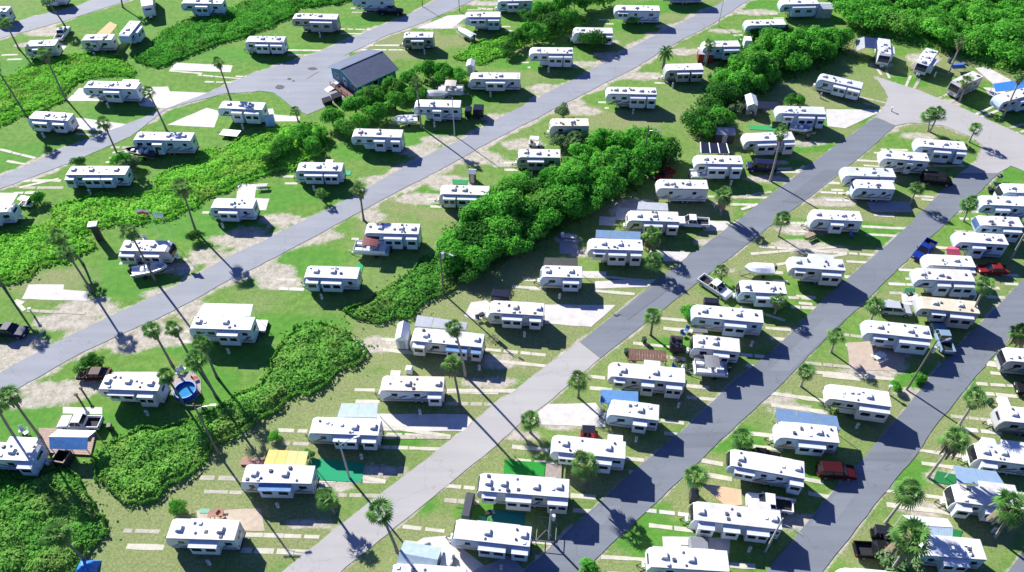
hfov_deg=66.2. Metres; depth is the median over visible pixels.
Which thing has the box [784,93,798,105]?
bush
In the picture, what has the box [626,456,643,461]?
path
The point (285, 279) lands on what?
path
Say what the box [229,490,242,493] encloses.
path
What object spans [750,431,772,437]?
path
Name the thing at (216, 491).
path
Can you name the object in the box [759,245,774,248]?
path
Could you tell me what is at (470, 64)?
shed
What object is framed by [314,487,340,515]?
fan palm
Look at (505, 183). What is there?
broadleaf tree
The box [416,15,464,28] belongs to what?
pavement
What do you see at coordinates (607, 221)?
pavement
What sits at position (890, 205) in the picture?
pavement
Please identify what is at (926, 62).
travel trailer
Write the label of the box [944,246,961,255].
canopy tent
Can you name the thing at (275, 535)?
path
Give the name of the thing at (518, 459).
path
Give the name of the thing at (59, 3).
travel trailer
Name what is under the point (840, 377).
path
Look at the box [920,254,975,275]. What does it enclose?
fifth wheel trailer
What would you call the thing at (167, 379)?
fan palm
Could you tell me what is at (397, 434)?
path
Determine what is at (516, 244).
broadleaf tree
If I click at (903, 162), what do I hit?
fifth wheel trailer
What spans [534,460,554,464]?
path
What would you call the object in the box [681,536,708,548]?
covered cart
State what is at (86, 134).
path
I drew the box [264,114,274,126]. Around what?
display board
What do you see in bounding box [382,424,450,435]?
path
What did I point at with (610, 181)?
broadleaf tree
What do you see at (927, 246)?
pickup truck
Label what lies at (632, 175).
broadleaf tree
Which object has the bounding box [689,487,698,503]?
storage box
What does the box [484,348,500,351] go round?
path
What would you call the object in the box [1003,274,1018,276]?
path
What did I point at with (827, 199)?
path
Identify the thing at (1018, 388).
parked suv
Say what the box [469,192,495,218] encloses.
broadleaf tree
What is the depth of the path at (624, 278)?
126.54 m
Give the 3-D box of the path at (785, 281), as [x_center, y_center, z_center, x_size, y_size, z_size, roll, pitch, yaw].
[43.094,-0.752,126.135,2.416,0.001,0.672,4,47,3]
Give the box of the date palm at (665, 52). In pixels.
[657,45,672,68]
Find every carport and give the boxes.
[0,193,23,203]
[49,430,102,456]
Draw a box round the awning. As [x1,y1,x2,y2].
[928,526,952,536]
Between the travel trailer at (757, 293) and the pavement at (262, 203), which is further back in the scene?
the pavement at (262, 203)
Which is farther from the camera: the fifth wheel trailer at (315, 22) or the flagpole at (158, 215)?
the fifth wheel trailer at (315, 22)
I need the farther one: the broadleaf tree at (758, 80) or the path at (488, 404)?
the broadleaf tree at (758, 80)
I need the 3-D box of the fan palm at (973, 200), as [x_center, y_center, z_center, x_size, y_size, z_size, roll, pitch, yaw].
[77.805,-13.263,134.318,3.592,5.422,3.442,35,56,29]
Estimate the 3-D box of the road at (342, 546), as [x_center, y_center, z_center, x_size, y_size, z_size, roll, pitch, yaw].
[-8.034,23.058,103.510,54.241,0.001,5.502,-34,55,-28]
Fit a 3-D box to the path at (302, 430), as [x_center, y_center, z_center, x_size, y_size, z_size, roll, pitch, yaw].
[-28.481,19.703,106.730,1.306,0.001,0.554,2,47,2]
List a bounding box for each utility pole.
[186,403,220,456]
[338,435,359,478]
[439,246,453,294]
[452,98,454,135]
[548,509,555,539]
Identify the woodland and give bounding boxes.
[830,0,1023,67]
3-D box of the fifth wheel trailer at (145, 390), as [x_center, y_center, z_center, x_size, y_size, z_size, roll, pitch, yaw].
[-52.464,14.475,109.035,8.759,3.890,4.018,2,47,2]
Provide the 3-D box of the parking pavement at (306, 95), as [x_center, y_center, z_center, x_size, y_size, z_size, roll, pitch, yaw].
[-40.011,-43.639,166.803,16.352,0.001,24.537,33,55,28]
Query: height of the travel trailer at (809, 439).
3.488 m
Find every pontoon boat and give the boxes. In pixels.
[353,236,391,255]
[436,80,464,95]
[692,355,730,377]
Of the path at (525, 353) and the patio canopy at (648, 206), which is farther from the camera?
the patio canopy at (648, 206)
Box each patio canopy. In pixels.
[97,22,119,33]
[197,303,256,317]
[264,450,311,464]
[337,403,379,418]
[414,315,466,331]
[595,230,640,239]
[599,390,637,414]
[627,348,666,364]
[637,202,667,211]
[698,142,729,154]
[755,101,778,118]
[771,408,839,431]
[894,515,952,527]
[945,466,1003,484]
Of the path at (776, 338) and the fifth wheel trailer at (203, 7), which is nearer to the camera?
the path at (776, 338)
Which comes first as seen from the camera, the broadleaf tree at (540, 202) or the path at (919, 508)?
the path at (919, 508)
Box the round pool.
[173,380,199,401]
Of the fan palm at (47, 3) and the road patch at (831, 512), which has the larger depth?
the fan palm at (47, 3)
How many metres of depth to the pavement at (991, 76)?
168.21 m
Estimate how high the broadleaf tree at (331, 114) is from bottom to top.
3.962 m
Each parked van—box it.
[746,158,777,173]
[920,170,952,186]
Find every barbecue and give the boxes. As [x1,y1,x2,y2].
[479,312,486,320]
[485,510,494,518]
[675,358,684,365]
[907,292,915,297]
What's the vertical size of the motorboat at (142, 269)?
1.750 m
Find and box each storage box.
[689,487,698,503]
[703,297,718,305]
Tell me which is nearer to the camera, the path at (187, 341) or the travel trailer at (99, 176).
the path at (187, 341)
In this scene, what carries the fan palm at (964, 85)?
on the ground
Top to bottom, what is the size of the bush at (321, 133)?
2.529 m
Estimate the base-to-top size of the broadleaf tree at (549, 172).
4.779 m
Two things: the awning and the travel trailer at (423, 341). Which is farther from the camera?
the travel trailer at (423, 341)
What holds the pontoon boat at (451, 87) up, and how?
on the boat trailer
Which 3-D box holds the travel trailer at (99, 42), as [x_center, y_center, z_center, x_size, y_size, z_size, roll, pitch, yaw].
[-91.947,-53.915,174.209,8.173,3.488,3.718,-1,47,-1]
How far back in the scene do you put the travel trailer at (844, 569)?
90.18 m
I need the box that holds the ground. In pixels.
[0,0,1023,571]
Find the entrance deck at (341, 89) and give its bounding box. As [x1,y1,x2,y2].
[324,81,354,96]
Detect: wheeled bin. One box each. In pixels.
[106,423,113,430]
[624,348,628,354]
[641,336,646,343]
[986,398,994,404]
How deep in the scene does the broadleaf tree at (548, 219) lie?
131.05 m
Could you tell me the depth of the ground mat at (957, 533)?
96.49 m
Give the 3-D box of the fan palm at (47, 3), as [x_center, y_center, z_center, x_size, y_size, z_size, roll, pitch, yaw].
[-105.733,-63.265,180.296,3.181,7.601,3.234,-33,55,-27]
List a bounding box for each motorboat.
[125,146,158,157]
[127,262,166,276]
[393,114,418,122]
[425,90,448,97]
[458,27,475,39]
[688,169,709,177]
[744,263,776,274]
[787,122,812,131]
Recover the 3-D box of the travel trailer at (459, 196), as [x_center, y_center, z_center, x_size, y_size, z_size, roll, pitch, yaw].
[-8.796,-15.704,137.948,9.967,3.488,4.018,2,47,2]
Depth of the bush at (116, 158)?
145.54 m
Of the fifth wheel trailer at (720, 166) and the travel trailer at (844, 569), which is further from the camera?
the fifth wheel trailer at (720, 166)
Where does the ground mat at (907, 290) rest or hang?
on the ground
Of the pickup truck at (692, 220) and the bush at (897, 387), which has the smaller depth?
the bush at (897, 387)
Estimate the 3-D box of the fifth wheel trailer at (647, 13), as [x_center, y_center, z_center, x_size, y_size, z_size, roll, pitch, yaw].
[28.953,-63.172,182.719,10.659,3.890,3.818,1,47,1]
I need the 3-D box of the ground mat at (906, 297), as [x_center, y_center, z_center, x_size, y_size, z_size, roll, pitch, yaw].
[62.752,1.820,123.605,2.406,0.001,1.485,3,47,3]
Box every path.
[6,160,26,164]
[15,301,25,310]
[19,178,58,187]
[20,154,35,158]
[21,186,35,188]
[31,179,61,181]
[36,186,63,188]
[39,310,53,312]
[64,311,85,313]
[76,133,97,135]
[123,528,132,532]
[126,544,164,549]
[134,529,159,533]
[169,70,201,73]
[178,340,192,343]
[199,475,214,479]
[203,490,228,493]
[218,476,236,480]
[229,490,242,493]
[240,547,252,552]
[243,532,262,536]
[254,548,274,553]
[263,533,283,537]
[276,548,293,554]
[277,278,295,280]
[278,428,293,431]
[281,441,289,444]
[284,534,301,537]
[288,49,320,50]
[289,287,303,290]
[293,442,308,445]
[294,549,307,554]
[298,429,307,432]
[304,535,319,538]
[325,493,346,496]
[349,493,361,496]
[354,388,374,391]
[355,400,379,403]
[362,475,385,483]
[362,480,381,483]
[364,494,378,497]
[378,445,389,448]
[381,337,394,341]
[382,348,412,353]
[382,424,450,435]
[382,435,396,438]
[387,433,401,435]
[391,445,407,449]
[398,435,415,438]
[402,525,421,529]
[404,433,433,436]
[409,446,440,450]
[417,435,450,438]
[425,527,444,532]
[430,205,441,207]
[444,498,456,502]
[445,389,514,392]
[445,401,468,405]
[445,484,460,488]
[446,392,497,393]
[457,499,478,504]
[463,485,474,489]
[470,402,481,405]
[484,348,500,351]
[484,402,494,405]
[485,358,545,366]
[504,349,517,353]
[512,285,545,289]
[512,444,548,451]
[515,458,530,461]
[520,351,530,354]
[524,278,534,280]
[531,352,545,355]
[531,538,553,544]
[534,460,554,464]
[571,493,595,499]
[573,508,590,512]
[589,375,604,379]
[590,386,611,390]
[594,274,648,281]
[594,289,634,294]
[601,555,644,560]
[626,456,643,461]
[633,341,646,345]
[646,509,656,512]
[649,523,671,529]
[651,344,662,346]
[659,510,674,514]
[661,317,687,321]
[661,419,683,424]
[663,327,692,332]
[664,431,676,435]
[670,356,685,360]
[674,526,692,532]
[678,512,688,515]
[685,384,708,388]
[687,395,696,399]
[699,397,715,400]
[701,458,722,465]
[705,473,731,480]
[708,195,766,198]
[712,203,752,205]
[729,562,755,568]
[734,195,747,198]
[740,353,752,356]
[749,192,764,195]
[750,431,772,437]
[753,444,782,450]
[754,354,764,357]
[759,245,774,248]
[760,250,778,253]
[765,326,790,330]
[766,313,784,321]
[770,336,784,340]
[771,392,823,401]
[771,403,828,414]
[773,280,787,282]
[776,171,800,172]
[777,167,791,169]
[779,246,836,252]
[789,230,811,232]
[794,165,805,172]
[796,295,815,298]
[799,302,812,305]
[801,306,815,309]
[804,477,823,483]
[805,361,821,365]
[807,250,831,252]
[808,491,829,498]
[814,370,893,379]
[823,363,831,366]
[823,374,859,380]
[825,198,841,200]
[833,364,853,368]
[846,260,866,262]
[850,334,861,337]
[857,159,877,161]
[860,253,873,255]
[862,225,905,229]
[866,233,896,236]
[874,214,893,216]
[886,502,950,514]
[888,282,905,285]
[889,291,901,294]
[890,149,907,150]
[915,195,933,197]
[919,449,966,457]
[921,461,960,468]
[924,494,943,498]
[933,165,964,166]
[951,414,967,418]
[962,427,978,432]
[969,416,978,419]
[976,382,987,385]
[978,391,994,395]
[980,429,1002,434]
[986,295,1004,298]
[987,363,997,367]
[990,371,1006,375]
[990,383,1005,386]
[996,393,1017,397]
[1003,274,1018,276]
[1004,282,1017,285]
[1010,123,1023,127]
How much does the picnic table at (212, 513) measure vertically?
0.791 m
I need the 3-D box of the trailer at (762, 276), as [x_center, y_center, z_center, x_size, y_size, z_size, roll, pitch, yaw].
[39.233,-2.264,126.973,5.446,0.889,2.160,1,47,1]
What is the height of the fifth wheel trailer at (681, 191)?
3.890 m
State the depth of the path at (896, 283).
125.72 m
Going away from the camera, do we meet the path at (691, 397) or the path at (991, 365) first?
the path at (691, 397)
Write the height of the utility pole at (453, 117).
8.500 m
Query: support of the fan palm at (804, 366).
on the ground
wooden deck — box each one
[39,428,95,454]
[240,457,265,464]
[545,463,561,478]
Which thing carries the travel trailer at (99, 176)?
on the ground
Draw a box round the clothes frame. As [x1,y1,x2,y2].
[536,516,557,544]
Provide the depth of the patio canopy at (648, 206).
134.26 m
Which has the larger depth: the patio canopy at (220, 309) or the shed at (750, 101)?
the shed at (750, 101)
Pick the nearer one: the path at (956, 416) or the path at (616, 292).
the path at (956, 416)
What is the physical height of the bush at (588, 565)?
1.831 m
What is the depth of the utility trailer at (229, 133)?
152.66 m
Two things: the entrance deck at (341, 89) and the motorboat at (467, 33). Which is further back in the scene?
the motorboat at (467, 33)
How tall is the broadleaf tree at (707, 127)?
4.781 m
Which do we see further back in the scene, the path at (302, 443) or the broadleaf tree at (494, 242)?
the broadleaf tree at (494, 242)
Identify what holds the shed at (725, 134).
on the ground
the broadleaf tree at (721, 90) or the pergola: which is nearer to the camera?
the pergola
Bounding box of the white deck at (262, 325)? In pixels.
[256,320,267,333]
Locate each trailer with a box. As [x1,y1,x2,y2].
[0,6,15,23]
[0,202,26,225]
[0,436,53,475]
[25,39,63,57]
[28,111,79,132]
[41,0,70,6]
[50,449,74,468]
[64,166,134,187]
[81,34,119,52]
[83,79,145,102]
[98,374,171,406]
[118,240,182,264]
[119,21,145,43]
[133,132,199,154]
[135,267,173,279]
[141,0,155,20]
[165,518,245,554]
[181,0,227,15]
[189,315,260,345]
[209,198,260,221]
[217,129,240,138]
[218,101,268,123]
[238,464,319,497]
[244,36,288,54]
[292,13,340,32]
[293,159,346,183]
[301,266,362,291]
[305,417,384,449]
[351,128,405,151]
[352,0,394,12]
[364,223,422,248]
[375,370,446,405]
[389,121,416,126]
[391,563,466,571]
[399,32,434,49]
[409,328,485,361]
[414,99,462,121]
[434,185,489,207]
[445,519,532,561]
[457,492,474,519]
[464,12,500,30]
[465,72,520,91]
[465,106,471,118]
[473,104,483,118]
[476,473,569,513]
[482,300,544,329]
[490,289,510,301]
[493,0,532,12]
[511,149,560,170]
[529,47,572,67]
[533,265,582,291]
[544,118,588,136]
[550,434,625,473]
[568,27,612,45]
[587,238,642,265]
[598,399,659,433]
[605,87,656,108]
[608,360,685,398]
[613,5,659,24]
[619,210,678,234]
[636,546,729,571]
[655,179,708,203]
[658,63,703,82]
[663,335,682,353]
[666,0,701,4]
[679,500,781,542]
[682,334,739,363]
[690,304,763,336]
[692,155,742,178]
[700,40,740,60]
[726,449,804,494]
[730,280,786,306]
[738,270,771,278]
[740,132,794,154]
[742,19,785,36]
[742,36,752,48]
[764,421,839,456]
[773,106,826,127]
[777,0,818,17]
[786,253,845,285]
[801,209,862,233]
[810,73,863,99]
[822,384,891,422]
[835,567,888,571]
[839,167,895,186]
[842,179,895,201]
[860,320,932,354]
[871,38,894,68]
[877,150,929,174]
[909,268,974,296]
[911,138,966,163]
[912,296,979,328]
[913,48,937,77]
[917,535,986,571]
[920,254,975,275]
[934,481,1023,522]
[950,231,1008,258]
[957,437,1023,475]
[971,215,1023,242]
[975,195,1023,219]
[982,406,1023,435]
[990,88,1023,113]
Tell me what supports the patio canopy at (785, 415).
on the ground
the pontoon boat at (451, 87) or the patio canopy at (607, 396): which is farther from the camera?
the pontoon boat at (451, 87)
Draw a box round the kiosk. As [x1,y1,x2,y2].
[87,221,103,241]
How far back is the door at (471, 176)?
142.39 m
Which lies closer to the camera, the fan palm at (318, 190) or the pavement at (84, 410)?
the pavement at (84, 410)
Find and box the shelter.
[691,328,707,336]
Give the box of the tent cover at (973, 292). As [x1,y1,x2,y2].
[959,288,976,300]
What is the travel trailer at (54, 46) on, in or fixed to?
on the ground
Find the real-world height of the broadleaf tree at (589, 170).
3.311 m
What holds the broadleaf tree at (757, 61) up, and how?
on the ground
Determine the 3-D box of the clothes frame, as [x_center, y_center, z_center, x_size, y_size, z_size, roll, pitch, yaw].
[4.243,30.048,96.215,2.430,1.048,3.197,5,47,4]
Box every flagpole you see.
[136,209,160,238]
[153,212,174,243]
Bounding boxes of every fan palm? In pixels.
[0,17,19,49]
[0,62,24,112]
[0,383,41,438]
[0,397,16,436]
[35,46,66,99]
[37,517,87,560]
[40,0,65,25]
[46,228,83,263]
[53,240,93,292]
[95,115,117,152]
[118,224,156,281]
[140,321,173,365]
[141,85,167,130]
[156,366,185,405]
[164,319,194,363]
[171,177,195,229]
[183,348,217,398]
[191,334,218,378]
[211,56,231,100]
[289,106,300,121]
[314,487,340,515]
[315,188,325,200]
[349,181,367,220]
[364,495,398,552]
[408,75,423,127]
[441,353,463,406]
[444,318,466,376]
[520,409,540,433]
[566,369,591,398]
[570,449,600,486]
[640,225,664,252]
[641,252,664,272]
[643,307,663,335]
[683,463,710,489]
[704,38,717,66]
[712,185,732,216]
[712,264,729,280]
[730,427,753,451]
[769,123,789,181]
[770,292,787,313]
[773,210,791,236]
[796,363,816,387]
[826,327,846,352]
[863,296,885,319]
[883,476,927,524]
[884,515,933,571]
[907,181,925,203]
[919,106,937,131]
[926,425,972,478]
[929,105,946,131]
[947,34,966,73]
[957,384,990,426]
[958,75,973,101]
[958,195,979,221]
[968,122,983,142]
[973,275,995,306]
[986,487,1023,538]
[1002,69,1023,116]
[1005,322,1023,347]
[1009,218,1023,259]
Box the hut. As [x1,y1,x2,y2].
[468,169,476,182]
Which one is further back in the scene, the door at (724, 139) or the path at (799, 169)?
the door at (724, 139)
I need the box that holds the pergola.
[543,257,577,265]
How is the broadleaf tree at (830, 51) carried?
on the ground
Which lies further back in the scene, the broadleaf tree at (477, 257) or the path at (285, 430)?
the broadleaf tree at (477, 257)
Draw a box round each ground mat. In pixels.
[199,508,209,512]
[309,458,363,481]
[356,263,363,271]
[452,179,467,184]
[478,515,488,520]
[490,509,525,525]
[504,460,544,475]
[750,125,777,130]
[902,294,916,300]
[904,288,914,292]
[933,471,955,484]
[953,529,961,536]
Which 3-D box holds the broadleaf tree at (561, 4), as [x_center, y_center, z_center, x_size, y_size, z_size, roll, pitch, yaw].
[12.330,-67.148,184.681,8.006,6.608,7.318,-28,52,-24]
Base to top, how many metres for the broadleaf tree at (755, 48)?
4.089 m
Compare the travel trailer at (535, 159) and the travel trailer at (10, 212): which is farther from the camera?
the travel trailer at (535, 159)
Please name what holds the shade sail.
on the ground
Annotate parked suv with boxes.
[815,461,856,480]
[877,300,912,317]
[1013,382,1023,396]
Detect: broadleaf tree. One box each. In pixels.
[320,105,344,125]
[332,117,358,136]
[340,96,368,112]
[351,112,370,128]
[354,84,384,104]
[361,101,387,123]
[380,75,404,91]
[383,91,405,109]
[398,69,417,86]
[403,85,425,100]
[413,59,434,78]
[432,61,453,82]
[434,239,466,272]
[436,229,464,246]
[448,66,469,82]
[449,245,474,272]
[454,219,491,248]
[457,204,489,226]
[458,262,483,283]
[463,245,495,270]
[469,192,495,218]
[472,210,500,234]
[478,231,510,258]
[485,213,523,238]
[487,175,523,198]
[491,188,536,219]
[497,42,515,57]
[502,232,534,255]
[505,28,530,46]
[510,169,531,192]
[517,213,543,240]
[518,8,544,23]
[518,175,547,193]
[519,21,549,41]
[520,192,538,217]
[528,188,560,213]
[531,0,561,16]
[533,207,564,237]
[538,164,561,190]
[539,11,566,35]
[546,182,586,218]
[548,132,570,147]
[550,162,593,186]
[552,0,582,8]
[554,102,569,117]
[558,7,581,25]
[561,156,587,171]
[566,129,587,145]
[567,142,602,162]
[573,196,599,217]
[576,0,599,10]
[577,28,608,47]
[580,178,604,207]
[585,162,597,177]
[586,126,614,150]
[587,148,628,172]
[590,165,627,198]
[594,0,614,6]
[603,145,647,177]
[605,130,634,150]
[619,164,644,184]
[622,125,649,145]
[627,140,664,175]
[640,127,670,147]
[658,137,682,164]
[679,105,718,128]
[690,116,717,137]
[696,94,723,112]
[705,79,743,101]
[707,104,736,125]
[712,67,734,82]
[725,69,756,96]
[727,54,751,72]
[741,43,767,56]
[742,50,779,79]
[744,28,760,37]
[745,72,768,93]
[755,26,783,51]
[756,66,781,81]
[765,48,786,68]
[771,31,805,53]
[780,24,793,32]
[781,50,812,71]
[790,28,825,58]
[807,25,841,42]
[822,39,837,59]
[829,27,855,47]
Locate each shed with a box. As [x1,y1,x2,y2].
[395,320,410,348]
[397,541,441,565]
[466,58,475,74]
[696,47,714,62]
[713,126,734,143]
[743,93,757,114]
[814,2,833,18]
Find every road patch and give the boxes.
[275,85,283,88]
[560,506,621,541]
[619,279,674,319]
[662,432,726,447]
[719,223,765,242]
[769,319,842,371]
[783,169,839,202]
[809,494,856,526]
[863,452,911,461]
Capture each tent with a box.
[853,37,877,58]
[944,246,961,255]
[951,63,965,72]
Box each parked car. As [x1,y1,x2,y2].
[75,367,112,381]
[653,166,676,180]
[976,262,1009,275]
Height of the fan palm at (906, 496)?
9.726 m
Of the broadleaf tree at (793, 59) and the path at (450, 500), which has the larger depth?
the broadleaf tree at (793, 59)
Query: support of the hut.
on the ground
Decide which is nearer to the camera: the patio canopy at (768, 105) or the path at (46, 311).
the path at (46, 311)
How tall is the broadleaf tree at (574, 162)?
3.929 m
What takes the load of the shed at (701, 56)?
on the ground
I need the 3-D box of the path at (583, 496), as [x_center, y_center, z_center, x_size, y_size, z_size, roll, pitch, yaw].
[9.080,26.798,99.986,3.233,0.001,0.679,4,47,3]
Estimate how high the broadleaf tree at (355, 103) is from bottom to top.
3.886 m
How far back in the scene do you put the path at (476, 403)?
109.71 m
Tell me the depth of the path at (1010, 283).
125.79 m
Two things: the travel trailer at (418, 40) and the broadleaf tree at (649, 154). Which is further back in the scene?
the travel trailer at (418, 40)
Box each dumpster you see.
[321,96,332,106]
[330,92,341,101]
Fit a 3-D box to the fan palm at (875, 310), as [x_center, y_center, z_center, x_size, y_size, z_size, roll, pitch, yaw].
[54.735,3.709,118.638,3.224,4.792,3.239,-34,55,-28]
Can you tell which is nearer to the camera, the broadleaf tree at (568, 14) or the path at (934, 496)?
the path at (934, 496)
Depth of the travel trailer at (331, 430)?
103.39 m
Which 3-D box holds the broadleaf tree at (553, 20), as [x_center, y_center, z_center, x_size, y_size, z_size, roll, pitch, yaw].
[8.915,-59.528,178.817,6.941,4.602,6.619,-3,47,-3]
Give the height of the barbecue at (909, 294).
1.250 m
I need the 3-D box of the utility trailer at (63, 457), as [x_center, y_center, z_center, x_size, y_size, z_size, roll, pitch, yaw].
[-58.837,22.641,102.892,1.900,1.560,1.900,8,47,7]
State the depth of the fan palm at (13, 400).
98.77 m
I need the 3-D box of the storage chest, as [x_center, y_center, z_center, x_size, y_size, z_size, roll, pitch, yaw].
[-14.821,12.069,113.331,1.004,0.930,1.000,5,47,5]
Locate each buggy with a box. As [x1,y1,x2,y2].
[580,425,597,438]
[870,524,890,541]
[988,182,1001,193]
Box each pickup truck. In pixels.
[0,322,30,339]
[53,26,70,40]
[57,412,104,429]
[378,5,403,15]
[678,214,709,229]
[697,273,732,300]
[737,447,780,456]
[745,491,793,515]
[852,539,890,559]
[911,237,937,261]
[930,322,955,354]
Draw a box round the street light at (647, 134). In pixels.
[645,125,662,145]
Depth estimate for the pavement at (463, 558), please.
94.86 m
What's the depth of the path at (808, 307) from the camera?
122.24 m
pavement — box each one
[22,284,88,300]
[63,407,101,413]
[67,87,204,107]
[76,118,124,130]
[111,372,156,375]
[168,108,218,126]
[170,63,232,71]
[171,371,200,403]
[197,508,264,530]
[236,183,256,198]
[249,198,269,209]
[260,56,349,113]
[268,108,299,120]
[380,414,471,430]
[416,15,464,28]
[416,536,483,571]
[464,300,489,319]
[472,555,523,571]
[534,403,605,426]
[543,304,614,326]
[546,310,553,320]
[559,236,579,253]
[582,271,605,277]
[595,279,655,288]
[599,216,615,225]
[616,207,643,219]
[647,250,689,260]
[662,536,729,553]
[703,221,730,230]
[826,109,880,127]
[847,341,904,370]
[866,201,911,210]
[870,209,912,211]
[901,293,917,304]
[975,67,1011,83]
[983,87,1004,95]
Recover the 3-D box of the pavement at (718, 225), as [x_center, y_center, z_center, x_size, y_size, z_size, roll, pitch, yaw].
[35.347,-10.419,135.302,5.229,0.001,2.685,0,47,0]
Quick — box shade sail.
[698,484,741,505]
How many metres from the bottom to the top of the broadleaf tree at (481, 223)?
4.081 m
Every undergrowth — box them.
[0,51,139,128]
[0,121,334,289]
[0,465,121,571]
[82,319,378,513]
[130,0,351,68]
[338,248,475,328]
[441,134,677,275]
[453,14,591,65]
[682,24,856,133]
[849,24,1023,75]
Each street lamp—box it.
[764,518,802,552]
[906,337,951,390]
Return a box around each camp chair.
[17,425,24,433]
[175,367,179,375]
[179,364,186,372]
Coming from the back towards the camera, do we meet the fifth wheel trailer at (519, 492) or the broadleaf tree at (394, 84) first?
the broadleaf tree at (394, 84)
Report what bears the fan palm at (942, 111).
on the ground
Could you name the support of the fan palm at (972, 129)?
on the ground
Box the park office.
[327,49,398,93]
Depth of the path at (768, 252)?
130.70 m
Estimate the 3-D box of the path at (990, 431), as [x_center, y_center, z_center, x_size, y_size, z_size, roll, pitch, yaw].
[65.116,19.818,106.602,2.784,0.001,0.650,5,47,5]
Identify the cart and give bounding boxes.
[17,195,33,208]
[440,550,454,565]
[529,136,540,147]
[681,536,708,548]
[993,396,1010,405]
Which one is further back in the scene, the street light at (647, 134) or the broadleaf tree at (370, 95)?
the broadleaf tree at (370, 95)
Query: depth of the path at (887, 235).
133.57 m
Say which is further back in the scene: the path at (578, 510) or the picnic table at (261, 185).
the picnic table at (261, 185)
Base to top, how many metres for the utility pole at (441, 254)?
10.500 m
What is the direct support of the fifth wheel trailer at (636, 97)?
on the ground
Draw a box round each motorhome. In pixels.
[945,71,983,98]
[993,183,1023,196]
[994,347,1023,374]
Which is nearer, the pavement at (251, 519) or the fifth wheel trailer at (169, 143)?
the pavement at (251, 519)
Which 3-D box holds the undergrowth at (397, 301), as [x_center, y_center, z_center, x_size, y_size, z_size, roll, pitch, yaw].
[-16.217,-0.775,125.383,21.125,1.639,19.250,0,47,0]
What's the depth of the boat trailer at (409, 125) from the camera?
155.12 m
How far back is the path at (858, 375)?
113.15 m
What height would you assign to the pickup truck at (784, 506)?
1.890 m
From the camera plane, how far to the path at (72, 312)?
121.51 m
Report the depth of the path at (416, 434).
106.34 m
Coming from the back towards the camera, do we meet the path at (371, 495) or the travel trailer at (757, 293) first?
the travel trailer at (757, 293)
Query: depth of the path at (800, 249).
131.19 m
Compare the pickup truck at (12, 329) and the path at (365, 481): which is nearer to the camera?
the path at (365, 481)
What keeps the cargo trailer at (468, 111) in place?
on the ground
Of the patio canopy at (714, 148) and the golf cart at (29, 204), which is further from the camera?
the patio canopy at (714, 148)
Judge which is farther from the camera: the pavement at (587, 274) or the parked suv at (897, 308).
the pavement at (587, 274)
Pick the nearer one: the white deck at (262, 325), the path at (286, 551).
the path at (286, 551)
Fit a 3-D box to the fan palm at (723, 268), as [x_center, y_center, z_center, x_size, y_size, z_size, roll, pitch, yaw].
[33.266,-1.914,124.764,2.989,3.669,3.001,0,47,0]
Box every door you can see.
[399,341,405,348]
[470,175,473,182]
[721,135,727,142]
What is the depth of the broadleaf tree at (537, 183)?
138.69 m
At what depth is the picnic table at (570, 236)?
132.31 m
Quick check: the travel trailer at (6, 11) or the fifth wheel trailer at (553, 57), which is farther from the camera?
the travel trailer at (6, 11)
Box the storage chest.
[405,365,413,374]
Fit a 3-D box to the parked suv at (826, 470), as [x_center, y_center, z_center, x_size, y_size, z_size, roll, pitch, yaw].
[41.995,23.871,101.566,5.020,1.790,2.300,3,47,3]
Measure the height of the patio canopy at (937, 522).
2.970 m
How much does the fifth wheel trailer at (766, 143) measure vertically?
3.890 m
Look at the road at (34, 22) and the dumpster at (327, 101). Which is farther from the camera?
the road at (34, 22)
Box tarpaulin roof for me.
[988,81,1023,96]
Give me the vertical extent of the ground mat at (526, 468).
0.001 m
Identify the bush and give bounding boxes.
[27,191,45,204]
[69,156,85,165]
[72,352,104,374]
[108,150,131,165]
[116,156,142,170]
[168,498,187,515]
[184,229,205,241]
[257,150,281,163]
[267,429,281,441]
[268,133,294,154]
[289,123,313,142]
[301,136,321,155]
[304,448,315,459]
[313,126,329,140]
[319,190,329,197]
[578,557,601,571]
[627,16,639,24]
[680,304,695,319]
[728,102,746,114]
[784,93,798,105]
[794,94,805,105]
[874,546,924,571]
[890,380,902,392]
[910,371,927,382]
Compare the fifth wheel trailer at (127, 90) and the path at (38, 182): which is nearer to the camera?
the path at (38, 182)
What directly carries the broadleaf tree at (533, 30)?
on the ground
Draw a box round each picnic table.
[207,508,224,518]
[256,183,267,190]
[565,233,576,241]
[802,231,817,240]
[871,351,888,363]
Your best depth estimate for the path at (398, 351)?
116.23 m
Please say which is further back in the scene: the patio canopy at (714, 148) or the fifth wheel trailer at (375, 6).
the fifth wheel trailer at (375, 6)
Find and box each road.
[0,0,126,37]
[0,0,472,188]
[0,0,747,391]
[282,342,599,571]
[524,173,997,571]
[580,117,895,357]
[766,279,1023,571]
[875,76,1023,172]
[1008,552,1023,571]

